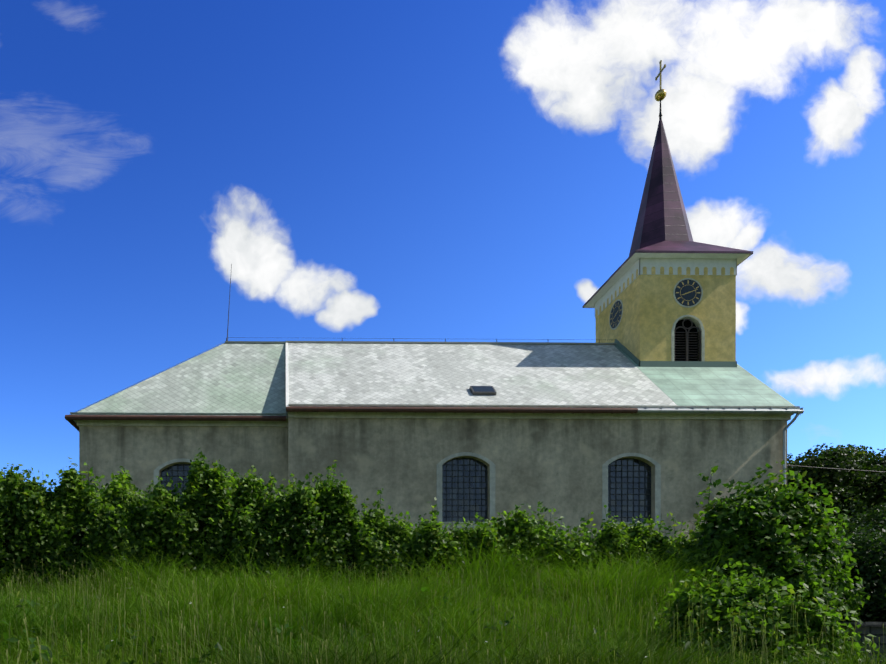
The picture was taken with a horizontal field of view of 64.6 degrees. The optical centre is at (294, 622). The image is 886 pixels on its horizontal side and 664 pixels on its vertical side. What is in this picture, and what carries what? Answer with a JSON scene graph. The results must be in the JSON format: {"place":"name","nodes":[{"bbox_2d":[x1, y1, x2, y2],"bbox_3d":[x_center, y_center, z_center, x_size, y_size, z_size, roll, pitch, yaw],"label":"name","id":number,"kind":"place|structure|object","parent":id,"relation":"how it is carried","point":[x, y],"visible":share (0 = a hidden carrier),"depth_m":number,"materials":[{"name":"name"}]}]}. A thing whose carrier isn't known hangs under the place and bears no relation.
{"place":"outdoors","nodes":[
{"label":"outdoors","id":0,"kind":"place"},
{"bbox_2d":[70,404,799,541],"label":"church walls","id":1,"kind":"structure","parent":0,"point":[574,468],"depth_m":31.43,"materials":[{"name":"grey paint"}]},
{"bbox_2d":[69,341,800,424],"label":"roof","id":2,"kind":"structure","parent":1,"relation":"on","point":[252,376],"depth_m":33.87,"materials":[{"name":"grey metal"}]},
{"bbox_2d":[65,264,803,483],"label":"church gutters","id":3,"kind":"object","parent":2,"relation":"attached to","point":[482,390],"visible":0.81,"depth_m":30.96,"materials":[{"name":"grey metal"}]},
{"bbox_2d":[787,465,882,471],"bbox_3d":[41.375,-8.224,35.721,36.891,1.896,0.044,0,0,6],"label":"overhead cable","id":4,"kind":"object","parent":3,"relation":"attached to","point":[835,468],"visible":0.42,"depth_m":37.03,"materials":[{"name":"black plastic"}]},
{"bbox_2d":[0,0,885,491],"label":"sky","id":5,"kind":"structure","parent":0,"point":[362,170],"materials":[{"name":"blue"}]},
{"bbox_2d":[583,119,752,366],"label":"church tower","id":6,"kind":"structure","parent":0,"point":[664,294],"depth_m":35.15,"materials":[{"name":"yellow paint"}]},
{"bbox_2d":[655,60,665,119],"bbox_3d":[20.316,-29.501,37.617,0.200,3.300,0.940,0,0,-1],"label":"cross","id":7,"kind":"object","parent":6,"relation":"on","point":[657,76],"visible":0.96,"depth_m":37.57,"materials":[{"name":"grey metal"}]},
{"bbox_2d":[655,89,665,100],"bbox_3d":[20.316,-29.251,37.617,0.580,0.534,0.580,0,0,-1],"label":"ball ornament","id":8,"kind":"object","parent":7,"relation":"attached to","point":[660,94],"visible":0.98,"depth_m":37.45,"materials":[{"name":"gold metal"}]},
{"bbox_2d":[787,443,885,533],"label":"tree","id":9,"kind":"object","parent":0,"point":[868,461],"depth_m":42.53,"materials":[{"name":"green plant"}]},
{"bbox_2d":[835,621,885,621],"bbox_3d":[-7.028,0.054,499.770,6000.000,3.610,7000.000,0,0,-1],"label":"terrain","id":10,"kind":"structure","parent":0,"point":[862,621],"depth_m":8.93,"materials":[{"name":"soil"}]},
{"bbox_2d":[0,448,702,592],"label":"hedge","id":11,"kind":"object","parent":10,"relation":"on","point":[139,522],"depth_m":12.68,"materials":[{"name":"green plant"}]},
{"bbox_2d":[0,460,699,551],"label":"hedge shoots","id":12,"kind":"object","parent":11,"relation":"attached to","point":[270,482],"visible":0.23,"depth_m":13.15,"materials":[{"name":"green plant"}]},
{"bbox_2d":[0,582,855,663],"bbox_3d":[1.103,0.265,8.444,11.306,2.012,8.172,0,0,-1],"label":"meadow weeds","id":13,"kind":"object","parent":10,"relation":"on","point":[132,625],"visible":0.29,"depth_m":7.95,"materials":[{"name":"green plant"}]},
{"bbox_2d":[0,510,885,663],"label":"meadow grass","id":14,"kind":"structure","parent":10,"relation":"on","point":[356,618],"depth_m":9.31,"materials":[{"name":"green plant"}]},
{"bbox_2d":[0,557,885,663],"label":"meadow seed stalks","id":15,"kind":"object","parent":10,"relation":"on","point":[479,625],"visible":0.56,"depth_m":8.08,"materials":[{"name":"green plant"}]},
{"bbox_2d":[688,466,723,528],"bbox_3d":[7.824,-1.996,12.810,0.683,1.892,0.440,0,0,-1],"label":"branch","id":16,"kind":"object","parent":10,"relation":"on","point":[718,481],"depth_m":12.79,"materials":[{"name":"green plant"}]},
{"bbox_2d":[650,559,882,663],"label":"shrub","id":17,"kind":"object","parent":10,"relation":"on","point":[739,591],"depth_m":7.89,"materials":[{"name":"green plant"}]},
{"bbox_2d":[671,460,869,620],"bbox_3d":[8.604,-1.358,12.591,3.437,3.172,3.018,0,0,-1],"label":"hedge shrub","id":18,"kind":"object","parent":10,"relation":"on","point":[819,560],"depth_m":11.73,"materials":[{"name":"green plant"}]},
{"bbox_2d":[832,492,885,539],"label":"bush leaves","id":19,"kind":"object","parent":10,"relation":"on","point":[872,515],"visible":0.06,"depth_m":29.23,"materials":[{"name":"green plant"}]},
{"bbox_2d":[836,514,885,620],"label":"bush","id":20,"kind":"object","parent":10,"relation":"on","point":[865,546],"depth_m":15.50,"materials":[{"name":"green plant"}]},
{"bbox_2d":[838,622,885,663],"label":"retaining wall","id":21,"kind":"structure","parent":10,"relation":"on","point":[874,628],"depth_m":8.37,"materials":[{"name":"stone"}]}
]}

